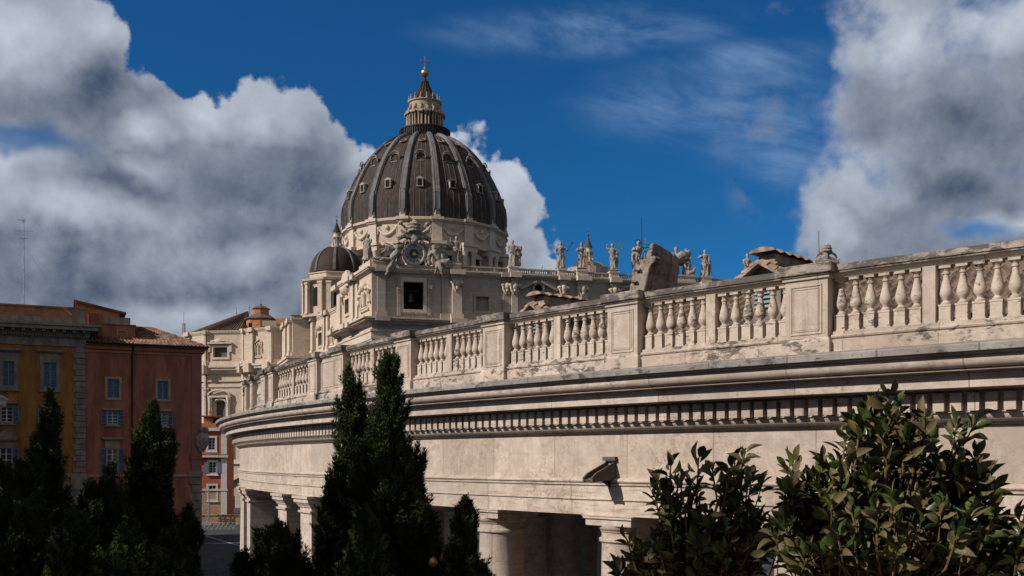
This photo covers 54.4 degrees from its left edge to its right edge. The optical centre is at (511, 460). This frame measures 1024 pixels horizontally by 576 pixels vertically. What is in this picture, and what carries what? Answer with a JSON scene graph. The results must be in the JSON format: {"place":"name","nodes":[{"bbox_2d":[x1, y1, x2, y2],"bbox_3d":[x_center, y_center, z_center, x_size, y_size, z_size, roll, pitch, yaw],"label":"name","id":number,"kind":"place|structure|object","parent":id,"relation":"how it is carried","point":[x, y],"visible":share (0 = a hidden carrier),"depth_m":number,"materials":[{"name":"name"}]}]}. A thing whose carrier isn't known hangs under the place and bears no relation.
{"place":"outdoors","nodes":[
{"label":"outdoors","id":0,"kind":"place"},
{"bbox_2d":[0,0,1023,344],"label":"sky","id":1,"kind":"structure","parent":0,"point":[168,164],"materials":[{"name":"blue"}]},
{"bbox_2d":[196,508,1003,575],"bbox_3d":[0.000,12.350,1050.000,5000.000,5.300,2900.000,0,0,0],"label":"street","id":2,"kind":"structure","parent":0,"point":[213,547],"depth_m":109.87,"materials":[{"name":"grey asphalt"}]},
{"bbox_2d":[0,395,7,407],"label":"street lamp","id":3,"kind":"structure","parent":2,"relation":"on","point":[3,400],"depth_m":61.43,"materials":[{"name":"white glass"}]},
{"bbox_2d":[0,299,125,504],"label":"ochre palace","id":4,"kind":"structure","parent":2,"relation":"on","point":[43,348],"depth_m":110.22,"materials":[{"name":"paint"}]},
{"bbox_2d":[0,401,18,424],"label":"window","id":5,"kind":"structure","parent":4,"relation":"in","point":[8,413],"depth_m":108.87,"materials":[{"name":"grey glass"}]},
{"bbox_2d":[0,429,18,468],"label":"window","id":6,"kind":"structure","parent":4,"relation":"in","point":[7,439],"depth_m":108.79,"materials":[{"name":"grey glass"}]},
{"bbox_2d":[0,348,21,390],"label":"window","id":7,"kind":"structure","parent":4,"relation":"in","point":[8,369],"depth_m":108.90,"materials":[{"name":"blue glass"}]},
{"bbox_2d":[0,218,68,312],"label":"roof aerial","id":8,"kind":"object","parent":4,"relation":"on","point":[24,220],"visible":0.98,"depth_m":111.22,"materials":[{"name":"grey metal"}]},
{"bbox_2d":[38,403,61,422],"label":"window","id":9,"kind":"structure","parent":4,"relation":"in","point":[39,416],"depth_m":109.91,"materials":[{"name":"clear glass"}]},
{"bbox_2d":[37,349,63,391],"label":"window","id":10,"kind":"structure","parent":4,"relation":"in","point":[50,370],"depth_m":110.56,"materials":[{"name":"blue glass"}]},
{"bbox_2d":[86,313,209,529],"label":"red house","id":11,"kind":"structure","parent":2,"relation":"on","point":[128,374],"depth_m":114.52,"materials":[{"name":"paint"}]},
{"bbox_2d":[101,408,123,426],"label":"window","id":12,"kind":"structure","parent":11,"relation":"in","point":[111,415],"depth_m":113.18,"materials":[{"name":"blue glass"}]},
{"bbox_2d":[101,437,123,473],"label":"window","id":13,"kind":"structure","parent":11,"relation":"in","point":[112,444],"depth_m":113.21,"materials":[{"name":"blue glass"}]},
{"bbox_2d":[105,377,121,399],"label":"window","id":14,"kind":"structure","parent":11,"relation":"in","point":[113,385],"depth_m":113.32,"materials":[{"name":"blue glass"}]},
{"bbox_2d":[155,379,169,401],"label":"window","id":15,"kind":"structure","parent":11,"relation":"in","point":[162,386],"depth_m":115.47,"materials":[{"name":"blue glass"}]},
{"bbox_2d":[158,409,172,427],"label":"window","id":16,"kind":"structure","parent":11,"relation":"in","point":[167,418],"depth_m":115.52,"materials":[{"name":"blue glass"}]},
{"bbox_2d":[202,489,210,524],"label":"truss mast","id":17,"kind":"object","parent":2,"relation":"on","point":[206,505],"visible":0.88,"depth_m":149.08,"materials":[{"name":"grey metal"}]},
{"bbox_2d":[201,407,233,513],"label":"red house","id":18,"kind":"structure","parent":2,"relation":"on","point":[218,466],"depth_m":172.47,"materials":[{"name":"paint"}]},
{"bbox_2d":[205,436,217,452],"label":"window","id":19,"kind":"structure","parent":18,"relation":"in","point":[212,445],"depth_m":172.37,"materials":[{"name":"white glass"}]},
{"bbox_2d":[206,460,218,475],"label":"window","id":20,"kind":"structure","parent":18,"relation":"in","point":[211,463],"depth_m":172.41,"materials":[{"name":"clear glass"}]},
{"bbox_2d":[207,484,218,501],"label":"window","id":21,"kind":"structure","parent":18,"relation":"in","point":[209,486],"depth_m":172.32,"materials":[{"name":"white stone"}]},
{"bbox_2d":[201,556,234,575],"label":"iron fence","id":22,"kind":"object","parent":2,"relation":"on","point":[212,558],"visible":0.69,"depth_m":74.06,"materials":[{"name":"black metal"}]},
{"bbox_2d":[202,522,237,529],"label":"barrier","id":23,"kind":"object","parent":2,"relation":"on","point":[219,523],"visible":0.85,"depth_m":139.07,"materials":[{"name":"grey metal"}]},
{"bbox_2d":[201,514,239,524],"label":"wall","id":24,"kind":"structure","parent":2,"relation":"on","point":[224,517],"depth_m":150.48,"materials":[{"name":"beige stone"}]},
{"bbox_2d":[234,460,240,507],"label":"church annex","id":25,"kind":"object","parent":2,"relation":"on","point":[237,500],"visible":0.05,"depth_m":204.41,"materials":[{"name":"beige stone"}]},
{"bbox_2d":[181,57,726,459],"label":"basilica","id":26,"kind":"structure","parent":2,"relation":"on","point":[423,183],"depth_m":282.96,"materials":[{"name":"stone"}]},
{"bbox_2d":[363,234,371,261],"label":"saint statue","id":27,"kind":"object","parent":26,"relation":"on","point":[367,248],"visible":0.97,"depth_m":186.58,"materials":[{"name":"stone"}]},
{"bbox_2d":[373,242,401,275],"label":"angel statue","id":28,"kind":"object","parent":26,"relation":"on","point":[395,252],"visible":1,"depth_m":183.43,"materials":[{"name":"stone"}]},
{"bbox_2d":[403,287,418,303],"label":"bell","id":29,"kind":"object","parent":26,"relation":"hanging from","point":[410,298],"visible":0.98,"depth_m":187.60,"materials":[{"name":"grey metal"}]},
{"bbox_2d":[428,244,453,274],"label":"angel statue","id":30,"kind":"object","parent":26,"relation":"on","point":[435,253],"visible":1,"depth_m":185.64,"materials":[{"name":"stone"}]},
{"bbox_2d":[450,236,462,262],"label":"saint statue","id":31,"kind":"object","parent":26,"relation":"on","point":[457,253],"visible":0.97,"depth_m":187.99,"materials":[{"name":"stone"}]},
{"bbox_2d":[507,240,521,266],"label":"saint statue","id":32,"kind":"object","parent":26,"relation":"on","point":[515,255],"visible":1,"depth_m":190.87,"materials":[{"name":"stone"}]},
{"bbox_2d":[554,242,572,269],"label":"saint statue","id":33,"kind":"object","parent":26,"relation":"on","point":[559,250],"visible":1,"depth_m":193.25,"materials":[{"name":"stone"}]},
{"bbox_2d":[576,242,586,268],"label":"saint statue","id":34,"kind":"object","parent":26,"relation":"on","point":[581,256],"visible":1,"depth_m":194.44,"materials":[{"name":"stone"}]},
{"bbox_2d":[606,242,621,271],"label":"saint statue","id":35,"kind":"object","parent":26,"relation":"on","point":[614,257],"visible":1,"depth_m":196.19,"materials":[{"name":"stone"}]},
{"bbox_2d":[631,238,650,272],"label":"saint statue","id":36,"kind":"object","parent":26,"relation":"on","point":[635,255],"visible":0.64,"depth_m":197.51,"materials":[{"name":"stone"}]},
{"bbox_2d":[682,249,695,274],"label":"saint statue","id":37,"kind":"object","parent":26,"relation":"on","point":[686,269],"visible":0.67,"depth_m":200.09,"materials":[{"name":"stone"}]},
{"bbox_2d":[698,250,710,276],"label":"saint statue","id":38,"kind":"object","parent":26,"relation":"on","point":[705,265],"visible":1,"depth_m":201.21,"materials":[{"name":"stone"}]},
{"bbox_2d":[743,253,753,268],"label":"saint statue","id":39,"kind":"object","parent":26,"relation":"on","point":[747,261],"visible":0.34,"depth_m":203.73,"materials":[{"name":"stone"}]},
{"bbox_2d":[215,239,1023,575],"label":"colonnade","id":40,"kind":"object","parent":2,"relation":"on","point":[569,419],"visible":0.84,"depth_m":23.85,"materials":[{"name":"stone"}]},
{"bbox_2d":[630,217,678,290],"bbox_3d":[6.489,-9.143,45.855,1.804,3.870,1.743,0,0,-38],"label":"coat of arms back","id":41,"kind":"object","parent":40,"relation":"on","point":[656,267],"visible":0.81,"depth_m":45.43,"materials":[{"name":"stone"}]},
{"bbox_2d":[813,231,839,262],"bbox_3d":[12.611,-8.370,40.001,1.089,1.669,0.510,0,0,0],"label":"crown crest","id":42,"kind":"object","parent":40,"relation":"on","point":[826,251],"visible":0.51,"depth_m":39.88,"materials":[{"name":"stone"}]},
{"bbox_3d":[0.500,0.500,-1.750,25.000,31.000,28.500,0,0,0],"label":"terrace building","id":43,"kind":"object","parent":2,"relation":"on","visible":0},
{"bbox_2d":[0,457,29,545],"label":"cypress","id":44,"kind":"object","parent":43,"relation":"on","point":[7,499],"visible":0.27,"depth_m":7.95,"materials":[{"name":"green plant"}]},
{"bbox_2d":[0,486,53,575],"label":"cypress","id":45,"kind":"object","parent":43,"relation":"on","point":[23,551],"visible":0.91,"depth_m":7.27,"materials":[{"name":"green plant"}]},
{"bbox_2d":[10,387,74,536],"bbox_3d":[-4.354,0.659,9.212,0.814,2.690,0.767,0,0,0],"label":"cypress","id":46,"kind":"object","parent":43,"relation":"on","point":[41,467],"visible":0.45,"depth_m":9.13,"materials":[{"name":"green plant"}]},
{"bbox_2d":[40,507,103,575],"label":"cypress","id":47,"kind":"object","parent":43,"relation":"on","point":[70,546],"visible":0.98,"depth_m":6.92,"materials":[{"name":"green plant"}]},
{"bbox_2d":[63,458,142,563],"bbox_3d":[-3.400,0.950,8.294,0.902,1.951,0.960,0,0,0],"label":"cypress","id":48,"kind":"object","parent":43,"relation":"on","point":[103,503],"visible":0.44,"depth_m":8.21,"materials":[{"name":"green plant"}]},
{"bbox_2d":[89,520,165,575],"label":"cypress","id":49,"kind":"object","parent":43,"relation":"on","point":[123,555],"visible":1,"depth_m":6.72,"materials":[{"name":"green plant"}]},
{"bbox_2d":[115,397,180,559],"bbox_3d":[-3.343,0.697,9.400,0.743,2.606,0.728,0,0,32],"label":"cypress","id":50,"kind":"object","parent":43,"relation":"on","point":[150,468],"visible":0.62,"depth_m":9.26,"materials":[{"name":"green plant"}]},
{"bbox_2d":[144,525,201,575],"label":"cypress","id":51,"kind":"object","parent":43,"relation":"on","point":[178,561],"visible":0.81,"depth_m":7.73,"materials":[{"name":"green plant"}]},
{"bbox_2d":[172,501,206,575],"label":"cypress","id":52,"kind":"object","parent":43,"relation":"on","point":[193,534],"visible":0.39,"depth_m":8.56,"materials":[{"name":"green plant"}]},
{"bbox_2d":[227,545,254,575],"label":"cypress","id":53,"kind":"object","parent":43,"relation":"on","point":[239,565],"visible":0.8,"depth_m":8.76,"materials":[{"name":"green plant"}]},
{"bbox_2d":[243,516,316,575],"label":"cypress","id":54,"kind":"object","parent":43,"relation":"on","point":[276,552],"visible":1,"depth_m":8.70,"materials":[{"name":"green plant"}]},
{"bbox_2d":[309,360,370,575],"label":"cypress","id":55,"kind":"object","parent":43,"relation":"on","point":[335,515],"visible":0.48,"depth_m":8.88,"materials":[{"name":"green plant"}]},
{"bbox_2d":[332,502,391,575],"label":"cypress","id":56,"kind":"object","parent":43,"relation":"on","point":[364,555],"visible":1,"depth_m":7.52,"materials":[{"name":"green plant"}]},
{"bbox_2d":[429,553,436,566],"bbox_3d":[-0.615,0.762,7.749,0.069,0.134,0.069,0,0,0],"label":"brown fruit","id":57,"kind":"object","parent":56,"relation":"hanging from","point":[433,561],"visible":1,"depth_m":7.72,"materials":[{"name":"brown food"}]},
{"bbox_2d":[340,349,448,575],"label":"cypress","id":58,"kind":"object","parent":43,"relation":"on","point":[390,489],"visible":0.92,"depth_m":8.53,"materials":[{"name":"green plant"}]},
{"bbox_2d":[434,492,492,575],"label":"cypress","id":59,"kind":"object","parent":43,"relation":"on","point":[461,558],"visible":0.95,"depth_m":8.31,"materials":[{"name":"green plant"}]},
{"bbox_2d":[472,561,495,575],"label":"cypress","id":60,"kind":"object","parent":43,"relation":"on","point":[484,569],"visible":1,"depth_m":7.97,"materials":[{"name":"green plant"}]},
{"bbox_2d":[602,441,787,575],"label":"magnolia","id":61,"kind":"object","parent":43,"relation":"on","point":[726,543],"visible":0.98,"depth_m":6.54,"materials":[{"name":"green plant"}]},
{"bbox_2d":[756,378,1015,575],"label":"magnolia","id":62,"kind":"object","parent":43,"relation":"on","point":[908,508],"visible":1,"depth_m":6.07,"materials":[{"name":"green plant"}]},
{"bbox_2d":[1001,499,1023,575],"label":"magnolia","id":63,"kind":"object","parent":43,"relation":"on","point":[1014,550],"visible":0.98,"depth_m":5.99,"materials":[{"name":"green plant"}]},
{"bbox_2d":[676,250,690,265],"bbox_3d":[7.705,-9.067,46.810,1.547,1.779,0.504,0,0,-13],"label":"carved angel fragment","id":64,"kind":"object","parent":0,"point":[683,256],"visible":0.46,"depth_m":46.71,"materials":[{"name":"stone"}]}
]}

